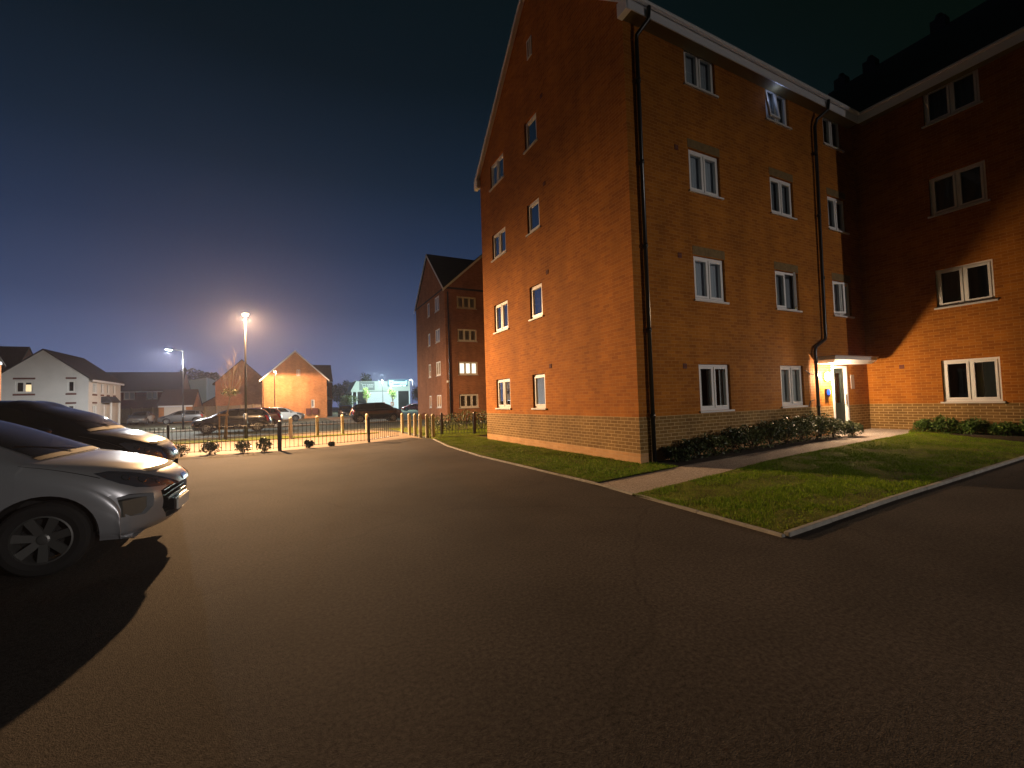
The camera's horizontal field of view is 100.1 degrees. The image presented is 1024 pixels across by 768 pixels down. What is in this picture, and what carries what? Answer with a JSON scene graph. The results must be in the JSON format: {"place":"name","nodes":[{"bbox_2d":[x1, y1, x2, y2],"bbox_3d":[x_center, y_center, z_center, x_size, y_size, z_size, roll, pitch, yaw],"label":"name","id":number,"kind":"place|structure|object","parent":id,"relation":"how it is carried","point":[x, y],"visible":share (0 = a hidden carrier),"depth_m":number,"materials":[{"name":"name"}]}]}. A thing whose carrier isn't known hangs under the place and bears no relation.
{"place":"outdoors","nodes":[
{"label":"outdoors","id":0,"kind":"place"},
{"bbox_2d":[0,346,32,371],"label":"brick house","id":1,"kind":"structure","parent":0,"point":[10,356],"depth_m":48.03,"materials":[{"name":"tile"}]},
{"bbox_2d":[1,349,123,423],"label":"white house","id":2,"kind":"structure","parent":0,"point":[75,382],"depth_m":40.31,"materials":[{"name":"paint"}]},
{"bbox_2d":[15,381,32,392],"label":"window","id":3,"kind":"structure","parent":2,"relation":"in","point":[21,386],"depth_m":39.29,"materials":[{"name":"white plastic"}]},
{"bbox_2d":[66,381,75,392],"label":"window","id":4,"kind":"structure","parent":2,"relation":"in","point":[70,384],"depth_m":40.61,"materials":[{"name":"white plastic"}]},
{"bbox_2d":[107,372,190,408],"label":"brick house","id":5,"kind":"structure","parent":0,"point":[142,389],"depth_m":70.94,"materials":[{"name":"tile"}]},
{"bbox_2d":[124,392,134,399],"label":"window","id":6,"kind":"structure","parent":5,"relation":"in","point":[127,396],"depth_m":69.32,"materials":[{"name":"white plastic"}]},
{"bbox_2d":[146,392,156,399],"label":"window","id":7,"kind":"structure","parent":5,"relation":"in","point":[150,395],"depth_m":70.60,"materials":[{"name":"glass"}]},
{"bbox_2d":[157,389,202,421],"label":"garage","id":8,"kind":"structure","parent":0,"point":[170,401],"depth_m":54.77,"materials":[{"name":"brick"}]},
{"bbox_2d":[164,407,185,415],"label":"garage door","id":9,"kind":"structure","parent":8,"relation":"in","point":[167,410],"depth_m":53.82,"materials":[{"name":"white plastic"}]},
{"bbox_2d":[189,378,215,402],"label":"warehouse","id":10,"kind":"structure","parent":0,"point":[205,387],"depth_m":111.32,"materials":[{"name":"grey"}]},
{"bbox_2d":[212,359,261,406],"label":"brick house","id":11,"kind":"structure","parent":0,"point":[254,390],"depth_m":57.61,"materials":[{"name":"brown brick"}]},
{"bbox_2d":[171,432,377,444],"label":"verge","id":12,"kind":"structure","parent":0,"point":[228,440],"depth_m":19.76,"materials":[{"name":"green plant"}]},
{"bbox_2d":[217,352,245,439],"bbox_3d":[-13.042,0.403,20.006,1.129,4.473,0.862,-1,-3,-27],"label":"young tree","id":13,"kind":"object","parent":12,"relation":"on","point":[230,392],"visible":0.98,"depth_m":19.89,"materials":[{"name":"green plant"}]},
{"bbox_2d":[242,312,248,437],"bbox_3d":[-12.530,-0.395,20.197,0.230,5.950,0.512,0,-3,-38],"label":"street lamp","id":14,"kind":"object","parent":12,"relation":"on","point":[245,413],"visible":0.96,"depth_m":20.21,"materials":[{"name":"metal"}]},
{"bbox_2d":[148,413,417,431],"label":"pavement","id":15,"kind":"structure","parent":0,"point":[334,417],"depth_m":39.17,"materials":[{"name":"concrete"}]},
{"bbox_2d":[257,407,282,426],"bbox_3d":[-19.455,2.509,31.935,4.255,1.489,2.116,-1,-3,-27],"label":"parked car","id":16,"kind":"object","parent":15,"relation":"on","point":[276,415],"visible":0.18,"depth_m":31.95,"materials":[{"name":"red paint"}]},
{"bbox_2d":[313,365,332,415],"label":"brick house","id":17,"kind":"structure","parent":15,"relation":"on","point":[325,370],"depth_m":62.30,"materials":[{"name":"brown brick"}]},
{"bbox_2d":[338,405,351,416],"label":"parked car","id":18,"kind":"object","parent":15,"relation":"on","point":[344,410],"visible":0.8,"depth_m":54.03,"materials":[{"name":"black paint"}]},
{"bbox_2d":[349,402,401,421],"bbox_3d":[-11.392,2.358,36.033,4.254,1.616,2.116,-1,-3,-27],"label":"parked car","id":19,"kind":"object","parent":15,"relation":"on","point":[380,410],"visible":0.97,"depth_m":35.20,"materials":[{"name":"black paint"}]},
{"bbox_2d":[177,430,422,456],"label":"pavement","id":20,"kind":"structure","parent":0,"point":[289,444],"depth_m":17.31,"materials":[{"name":"beige concrete"}]},
{"bbox_2d":[177,444,190,455],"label":"shrub","id":21,"kind":"object","parent":20,"relation":"on","point":[183,447],"visible":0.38,"depth_m":13.41,"materials":[{"name":"green plant"}]},
{"bbox_2d":[136,421,281,452],"bbox_3d":[-12.134,1.803,13.273,9.239,0.990,0.229,-1,-2,-11],"label":"railing fence","id":22,"kind":"object","parent":20,"relation":"on","point":[279,434],"visible":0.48,"depth_m":13.84,"materials":[{"name":"black metal"}]},
{"bbox_2d":[199,440,220,454],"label":"shrub","id":23,"kind":"object","parent":20,"relation":"on","point":[209,447],"visible":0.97,"depth_m":13.56,"materials":[{"name":"green plant"}]},
{"bbox_2d":[234,440,251,452],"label":"shrub","id":24,"kind":"object","parent":20,"relation":"on","point":[240,445],"visible":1,"depth_m":13.81,"materials":[{"name":"green plant"}]},
{"bbox_2d":[256,437,272,451],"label":"shrub","id":25,"kind":"object","parent":20,"relation":"on","point":[266,442],"visible":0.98,"depth_m":13.97,"materials":[{"name":"green plant"}]},
{"bbox_2d":[283,416,398,447],"bbox_3d":[-5.962,1.720,16.001,0.598,0.990,4.778,-3,-3,36],"label":"railing fence","id":26,"kind":"object","parent":20,"relation":"on","point":[368,427],"visible":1,"depth_m":15.67,"materials":[{"name":"black metal"}]},
{"bbox_2d":[418,414,421,437],"bbox_3d":[-3.817,1.757,17.849,0.143,1.030,0.146,-3,-2,21],"label":"bollard","id":27,"kind":"object","parent":20,"relation":"on","point":[420,424],"visible":0.93,"depth_m":17.79,"materials":[{"name":"wood"}]},
{"bbox_2d":[120,407,485,439],"bbox_3d":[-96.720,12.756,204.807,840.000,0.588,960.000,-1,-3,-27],"label":"ground","id":28,"kind":"structure","parent":0,"point":[157,426],"depth_m":29.98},
{"bbox_2d":[0,357,5,400],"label":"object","id":29,"kind":"structure","parent":28,"relation":"on","point":[2,364],"depth_m":28.84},
{"bbox_2d":[120,407,158,422],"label":"timber fence","id":30,"kind":"object","parent":28,"relation":"on","point":[124,413],"visible":0.45,"depth_m":57.30,"materials":[{"name":"wood"}]},
{"bbox_2d":[127,411,154,424],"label":"parked car","id":31,"kind":"object","parent":28,"relation":"on","point":[145,417],"visible":1,"depth_m":49.06,"materials":[{"name":"grey paint"}]},
{"bbox_2d":[166,348,183,427],"bbox_3d":[-25.794,0.386,32.822,1.160,6.200,0.230,0,-3,-33],"label":"street lamp","id":32,"kind":"object","parent":28,"relation":"on","point":[182,385],"visible":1,"depth_m":33.06,"materials":[{"name":"metal"}]},
{"bbox_2d":[158,410,205,423],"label":"parked car","id":33,"kind":"object","parent":28,"relation":"on","point":[189,415],"visible":0.9,"depth_m":47.12,"materials":[{"name":"grey paint"}]},
{"bbox_2d":[180,367,220,379],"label":"tree","id":34,"kind":"object","parent":28,"relation":"on","point":[212,375],"visible":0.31,"depth_m":135.20,"materials":[{"name":"green plant"}]},
{"bbox_2d":[202,397,214,406],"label":"garage","id":35,"kind":"structure","parent":28,"relation":"on","point":[210,402],"depth_m":60.43,"materials":[{"name":"brown tile"}]},
{"bbox_2d":[192,404,260,421],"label":"timber fence","id":36,"kind":"object","parent":28,"relation":"on","point":[208,411],"visible":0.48,"depth_m":53.83,"materials":[{"name":"wood"}]},
{"bbox_2d":[190,408,271,433],"bbox_3d":[-17.371,2.259,26.720,4.255,1.450,2.116,-1,-3,-27],"label":"parked car","id":37,"kind":"object","parent":28,"relation":"on","point":[262,417],"visible":0.85,"depth_m":26.11,"materials":[{"name":"black paint"}]},
{"bbox_2d":[271,407,304,420],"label":"parked car","id":38,"kind":"object","parent":28,"relation":"on","point":[286,413],"visible":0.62,"depth_m":43.68,"materials":[{"name":"white paint"}]},
{"bbox_2d":[259,351,330,417],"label":"brick house","id":39,"kind":"structure","parent":28,"relation":"on","point":[300,383],"depth_m":53.82,"materials":[{"name":"orange brick"}]},
{"bbox_2d":[332,383,341,403],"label":"tree","id":40,"kind":"object","parent":28,"relation":"on","point":[336,392],"visible":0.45,"depth_m":128.23,"materials":[{"name":"green plant"}]},
{"bbox_2d":[335,383,350,403],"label":"tree","id":41,"kind":"object","parent":28,"relation":"on","point":[343,392],"visible":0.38,"depth_m":131.49,"materials":[{"name":"green plant"}]},
{"bbox_2d":[337,395,358,406],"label":"tree","id":42,"kind":"object","parent":28,"relation":"on","point":[345,400],"visible":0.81,"depth_m":84.73,"materials":[{"name":"green plant"}]},
{"bbox_2d":[401,403,417,410],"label":"parked car","id":43,"kind":"object","parent":28,"relation":"on","point":[413,406],"visible":0.77,"depth_m":88.02,"materials":[{"name":"grey paint"}]},
{"bbox_2d":[413,413,416,435],"bbox_3d":[-4.261,1.810,18.856,0.143,1.030,0.146,-2,-2,13],"label":"bollard","id":44,"kind":"object","parent":28,"relation":"on","point":[415,423],"visible":0.91,"depth_m":18.81,"materials":[{"name":"wood"}]},
{"bbox_2d":[425,414,428,437],"bbox_3d":[-3.458,1.731,17.471,0.146,1.030,0.143,0,-3,-43],"label":"bollard","id":45,"kind":"object","parent":28,"relation":"on","point":[427,425],"visible":0.94,"depth_m":17.42,"materials":[{"name":"wood"}]},
{"bbox_2d":[414,254,486,420],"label":"apartment building","id":46,"kind":"structure","parent":28,"relation":"on","point":[451,371],"depth_m":33.02,"materials":[{"name":"brick"}]},
{"bbox_2d":[436,361,440,376],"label":"window","id":47,"kind":"structure","parent":46,"relation":"in","point":[438,364],"depth_m":33.45,"materials":[{"name":"white plastic"}]},
{"bbox_2d":[457,329,476,341],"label":"window","id":48,"kind":"structure","parent":46,"relation":"in","point":[464,335],"depth_m":32.76,"materials":[{"name":"white plastic"}]},
{"bbox_2d":[457,296,476,309],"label":"window","id":49,"kind":"structure","parent":46,"relation":"in","point":[462,302],"depth_m":32.87,"materials":[{"name":"white plastic"}]},
{"bbox_2d":[458,362,477,374],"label":"window","id":50,"kind":"structure","parent":46,"relation":"in","point":[465,368],"depth_m":32.69,"materials":[{"name":"glass"}]},
{"bbox_2d":[459,394,479,408],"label":"window","id":51,"kind":"structure","parent":46,"relation":"in","point":[465,400],"depth_m":32.57,"materials":[{"name":"white plastic"}]},
{"bbox_2d":[346,379,409,409],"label":"store building","id":52,"kind":"structure","parent":0,"point":[401,387],"depth_m":113.14,"materials":[{"name":"white paint"}]},
{"bbox_2d":[389,423,486,438],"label":"side lawn","id":53,"kind":"structure","parent":0,"point":[437,430],"depth_m":21.50,"materials":[{"name":"green plant"}]},
{"bbox_2d":[431,414,434,436],"bbox_3d":[-3.198,1.719,17.379,0.143,1.030,0.146,-2,-2,7],"label":"bollard","id":54,"kind":"object","parent":53,"relation":"on","point":[433,425],"visible":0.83,"depth_m":17.33,"materials":[{"name":"wood"}]},
{"bbox_2d":[424,409,486,429],"bbox_3d":[-0.521,1.777,22.719,8.346,1.090,1.354,-1,-3,-27],"label":"hedge","id":55,"kind":"object","parent":53,"relation":"on","point":[447,422],"visible":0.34,"depth_m":21.54,"materials":[{"name":"green plant"}]},
{"bbox_2d":[429,412,484,434],"bbox_3d":[-1.554,1.685,18.541,4.094,0.990,0.266,-2,-2,0],"label":"railing fence","id":56,"kind":"object","parent":53,"relation":"on","point":[474,424],"visible":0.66,"depth_m":18.50,"materials":[{"name":"metal"}]},
{"bbox_2d":[0,0,986,406],"label":"sky","id":57,"kind":"structure","parent":0,"point":[172,171],"materials":[{"name":"blue"}]},
{"bbox_2d":[0,436,1023,767],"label":"car park","id":58,"kind":"structure","parent":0,"point":[412,602],"depth_m":2.62,"materials":[{"name":"grey asphalt"}]},
{"bbox_2d":[0,400,179,463],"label":"parked car","id":59,"kind":"object","parent":58,"relation":"on","point":[95,430],"visible":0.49,"depth_m":6.05,"materials":[{"name":"black paint"}]},
{"bbox_2d":[0,420,189,576],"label":"parked car","id":60,"kind":"object","parent":58,"relation":"on","point":[69,500],"visible":1,"depth_m":3.91,"materials":[{"name":"silver metal"}]},
{"bbox_2d":[433,439,784,537],"bbox_3d":[-0.349,1.829,10.364,0.370,0.083,13.792,-1,-2,-25],"label":"kerb edging","id":61,"kind":"object","parent":58,"relation":"on","point":[771,532],"visible":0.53,"depth_m":5.68,"materials":[{"name":"concrete"}]},
{"bbox_2d":[655,434,841,466],"bbox_3d":[6.101,1.571,10.218,6.780,0.292,0.714,-1,-3,-27],"label":"planting bed","id":62,"kind":"object","parent":58,"relation":"on","point":[712,457],"visible":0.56,"depth_m":9.69,"materials":[{"name":"brown soil"}]},
{"bbox_2d":[661,445,693,462],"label":"shrub","id":63,"kind":"object","parent":62,"relation":"on","point":[675,453],"visible":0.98,"depth_m":8.82,"materials":[{"name":"green plant"}]},
{"bbox_2d":[678,438,712,458],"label":"shrub","id":64,"kind":"object","parent":62,"relation":"on","point":[694,445],"visible":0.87,"depth_m":9.07,"materials":[{"name":"green plant"}]},
{"bbox_2d":[698,432,731,455],"bbox_3d":[4.430,1.332,9.424,0.813,0.545,0.703,-1,-3,-27],"label":"shrub","id":65,"kind":"object","parent":62,"relation":"on","point":[712,442],"visible":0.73,"depth_m":9.30,"materials":[{"name":"green plant"}]},
{"bbox_2d":[716,427,750,452],"bbox_3d":[5.022,1.262,9.727,0.879,0.644,0.663,-1,-3,-27],"label":"shrub","id":66,"kind":"object","parent":62,"relation":"on","point":[736,436],"visible":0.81,"depth_m":9.56,"materials":[{"name":"green plant"}]},
{"bbox_2d":[737,424,769,449],"bbox_3d":[5.593,1.233,10.028,0.897,0.654,0.684,-1,-3,-27],"label":"shrub","id":67,"kind":"object","parent":62,"relation":"on","point":[753,435],"visible":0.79,"depth_m":9.96,"materials":[{"name":"green plant"}]},
{"bbox_2d":[756,420,786,447],"bbox_3d":[6.183,1.202,10.286,0.827,0.685,0.708,-1,-2,-7],"label":"shrub","id":68,"kind":"object","parent":62,"relation":"on","point":[777,433],"visible":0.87,"depth_m":10.16,"materials":[{"name":"green plant"}]},
{"bbox_2d":[769,414,802,443],"bbox_3d":[6.733,1.143,10.592,0.981,0.772,0.661,-1,-3,-27],"label":"shrub","id":69,"kind":"object","parent":62,"relation":"on","point":[791,427],"visible":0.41,"depth_m":10.46,"materials":[{"name":"green plant"}]},
{"bbox_2d":[786,413,817,441],"bbox_3d":[7.354,1.115,10.936,0.978,0.761,0.669,-1,-3,-27],"label":"shrub","id":70,"kind":"object","parent":62,"relation":"on","point":[806,425],"visible":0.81,"depth_m":10.81,"materials":[{"name":"green plant"}]},
{"bbox_2d":[802,411,831,439],"bbox_3d":[7.909,1.099,11.189,0.862,0.767,0.653,-1,-3,-27],"label":"shrub","id":71,"kind":"object","parent":62,"relation":"on","point":[822,423],"visible":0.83,"depth_m":11.11,"materials":[{"name":"green plant"}]},
{"bbox_2d":[820,417,847,437],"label":"shrub","id":72,"kind":"object","parent":62,"relation":"on","point":[836,423],"visible":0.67,"depth_m":11.22,"materials":[{"name":"green plant"}]},
{"bbox_2d":[840,420,864,436],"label":"shrub","id":73,"kind":"object","parent":62,"relation":"on","point":[852,428],"visible":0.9,"depth_m":11.29,"materials":[{"name":"green plant"}]},
{"bbox_2d":[474,0,1023,463],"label":"apartment building","id":74,"kind":"structure","parent":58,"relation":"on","point":[690,230],"depth_m":11.18,"materials":[{"name":"orange brick"}]},
{"bbox_2d":[489,153,503,191],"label":"window","id":75,"kind":"structure","parent":74,"relation":"in","point":[497,168],"depth_m":15.00,"materials":[{"name":"white plastic"}]},
{"bbox_2d":[491,227,506,262],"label":"window","id":76,"kind":"structure","parent":74,"relation":"in","point":[499,239],"depth_m":14.90,"materials":[{"name":"white plastic"}]},
{"bbox_2d":[493,301,508,334],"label":"window","id":77,"kind":"structure","parent":74,"relation":"in","point":[501,309],"depth_m":14.79,"materials":[{"name":"white plastic"}]},
{"bbox_2d":[495,378,510,408],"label":"window","id":78,"kind":"structure","parent":74,"relation":"in","point":[504,402],"depth_m":14.70,"materials":[{"name":"white plastic"}]},
{"bbox_2d":[523,113,537,154],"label":"window","id":79,"kind":"structure","parent":74,"relation":"in","point":[531,133],"depth_m":12.90,"materials":[{"name":"white plastic"}]},
{"bbox_2d":[526,198,540,236],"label":"window","id":80,"kind":"structure","parent":74,"relation":"in","point":[534,221],"depth_m":12.79,"materials":[{"name":"white plastic"}]},
{"bbox_2d":[528,283,543,321],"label":"window","id":81,"kind":"structure","parent":74,"relation":"in","point":[536,291],"depth_m":12.69,"materials":[{"name":"white plastic"}]},
{"bbox_2d":[531,373,546,409],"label":"window","id":82,"kind":"structure","parent":74,"relation":"in","point":[539,379],"depth_m":12.59,"materials":[{"name":"white plastic"}]},
{"bbox_2d":[683,49,718,98],"bbox_3d":[4.477,-7.483,10.341,1.170,0.995,0.215,-1,-3,-27],"label":"window","id":83,"kind":"structure","parent":74,"relation":"in","point":[698,72],"depth_m":10.36,"materials":[{"name":"white plastic"}]},
{"bbox_2d":[688,149,723,200],"bbox_3d":[4.554,-4.976,10.242,1.170,1.055,0.215,-1,-3,-27],"label":"window","id":84,"kind":"structure","parent":74,"relation":"in","point":[703,173],"depth_m":10.26,"materials":[{"name":"white plastic"}]},
{"bbox_2d":[693,256,729,304],"bbox_3d":[4.632,-2.439,10.143,1.170,1.075,0.215,-1,-3,-27],"label":"window","id":85,"kind":"structure","parent":74,"relation":"in","point":[708,273],"depth_m":10.16,"materials":[{"name":"white plastic"}]},
{"bbox_2d":[698,364,734,412],"bbox_3d":[4.592,0.088,10.275,1.670,1.670,0.735,-1,-3,-27],"label":"window","id":86,"kind":"structure","parent":74,"relation":"in","point":[707,379],"depth_m":10.11,"materials":[{"name":"white plastic"}]},
{"bbox_2d":[765,89,791,130],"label":"window","id":87,"kind":"structure","parent":74,"relation":"in","point":[775,104],"depth_m":11.72,"materials":[{"name":"white plastic"}]},
{"bbox_2d":[770,177,796,220],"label":"window","id":88,"kind":"structure","parent":74,"relation":"in","point":[780,191],"depth_m":11.65,"materials":[{"name":"white plastic"}]},
{"bbox_2d":[775,271,802,312],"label":"window","id":89,"kind":"structure","parent":74,"relation":"in","point":[784,289],"depth_m":11.54,"materials":[{"name":"white plastic"}]},
{"bbox_2d":[780,366,807,407],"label":"window","id":90,"kind":"structure","parent":74,"relation":"in","point":[791,383],"depth_m":11.45,"materials":[{"name":"white plastic"}]},
{"bbox_2d":[822,117,844,152],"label":"window","id":91,"kind":"structure","parent":74,"relation":"in","point":[832,133],"depth_m":12.95,"materials":[{"name":"white plastic"}]},
{"bbox_2d":[827,196,849,234],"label":"window","id":92,"kind":"structure","parent":74,"relation":"in","point":[835,207],"depth_m":12.88,"materials":[{"name":"white plastic"}]},
{"bbox_2d":[833,368,846,422],"bbox_3d":[9.451,0.407,12.387,0.640,1.720,0.132,-1,-3,-27],"label":"door","id":93,"kind":"structure","parent":74,"relation":"in","point":[840,407],"depth_m":12.48,"materials":[{"name":"white"}]},
{"bbox_2d":[832,281,854,318],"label":"window","id":94,"kind":"structure","parent":74,"relation":"in","point":[840,289],"depth_m":12.74,"materials":[{"name":"white plastic"}]},
{"bbox_2d":[921,69,982,128],"bbox_3d":[11.715,-7.617,11.451,0.215,1.005,1.190,-1,-3,-27],"label":"window","id":95,"kind":"structure","parent":74,"relation":"in","point":[961,94],"depth_m":11.43,"materials":[{"name":"white plastic"}]},
{"bbox_2d":[928,160,990,218],"bbox_3d":[11.792,-5.125,11.353,0.215,1.095,1.190,-1,-3,-27],"label":"window","id":96,"kind":"structure","parent":74,"relation":"in","point":[964,187],"depth_m":11.33,"materials":[{"name":"white plastic"}]},
{"bbox_2d":[934,259,997,309],"bbox_3d":[11.870,-2.588,11.253,0.215,1.075,1.190,-1,-3,-27],"label":"window","id":97,"kind":"structure","parent":74,"relation":"in","point":[972,283],"depth_m":11.23,"materials":[{"name":"white plastic"}]},
{"bbox_2d":[941,357,1005,402],"bbox_3d":[12.178,-0.106,11.273,0.735,1.710,1.690,-1,-3,-27],"label":"window","id":98,"kind":"structure","parent":74,"relation":"in","point":[977,380],"depth_m":11.27,"materials":[{"name":"white plastic"}]},
{"bbox_2d":[784,455,1023,536],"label":"kerb front","id":99,"kind":"structure","parent":58,"relation":"on","point":[812,525],"depth_m":5.29,"materials":[{"name":"concrete"}]},
{"bbox_2d":[951,433,1023,441],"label":"wing bed","id":100,"kind":"object","parent":58,"relation":"on","point":[1020,438],"visible":0.11,"depth_m":10.30,"materials":[{"name":"soil"}]},
{"bbox_2d":[912,418,934,431],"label":"shrub","id":101,"kind":"object","parent":100,"relation":"on","point":[922,424],"visible":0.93,"depth_m":11.64,"materials":[{"name":"green plant"}]},
{"bbox_2d":[929,414,959,433],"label":"shrub","id":102,"kind":"object","parent":100,"relation":"on","point":[940,422],"visible":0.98,"depth_m":11.25,"materials":[{"name":"green plant"}]},
{"bbox_2d":[956,416,988,434],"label":"shrub","id":103,"kind":"object","parent":100,"relation":"on","point":[972,426],"visible":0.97,"depth_m":10.74,"materials":[{"name":"green plant"}]},
{"bbox_2d":[986,421,1023,435],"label":"shrub","id":104,"kind":"object","parent":100,"relation":"on","point":[1005,427],"visible":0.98,"depth_m":10.32,"materials":[{"name":"green plant"}]},
{"bbox_2d":[436,436,673,481],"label":"grass","id":105,"kind":"structure","parent":0,"point":[536,457],"depth_m":9.74,"materials":[{"name":"green plant"}]},
{"bbox_2d":[417,428,1023,532],"bbox_3d":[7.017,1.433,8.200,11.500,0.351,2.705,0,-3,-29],"label":"lawn","id":106,"kind":"structure","parent":0,"point":[692,488],"depth_m":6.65,"materials":[{"name":"green plant"}]},
{"bbox_2d":[593,428,908,492],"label":"path","id":107,"kind":"structure","parent":0,"point":[650,481],"depth_m":8.36,"materials":[{"name":"concrete paving"}]},
{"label":"road","id":108,"kind":"structure","parent":0,"visible":0},
{"bbox_2d":[149,419,423,440],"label":"road kerb","id":109,"kind":"structure","parent":108,"relation":"on","point":[276,434],"depth_m":23.67,"materials":[{"name":"concrete"}]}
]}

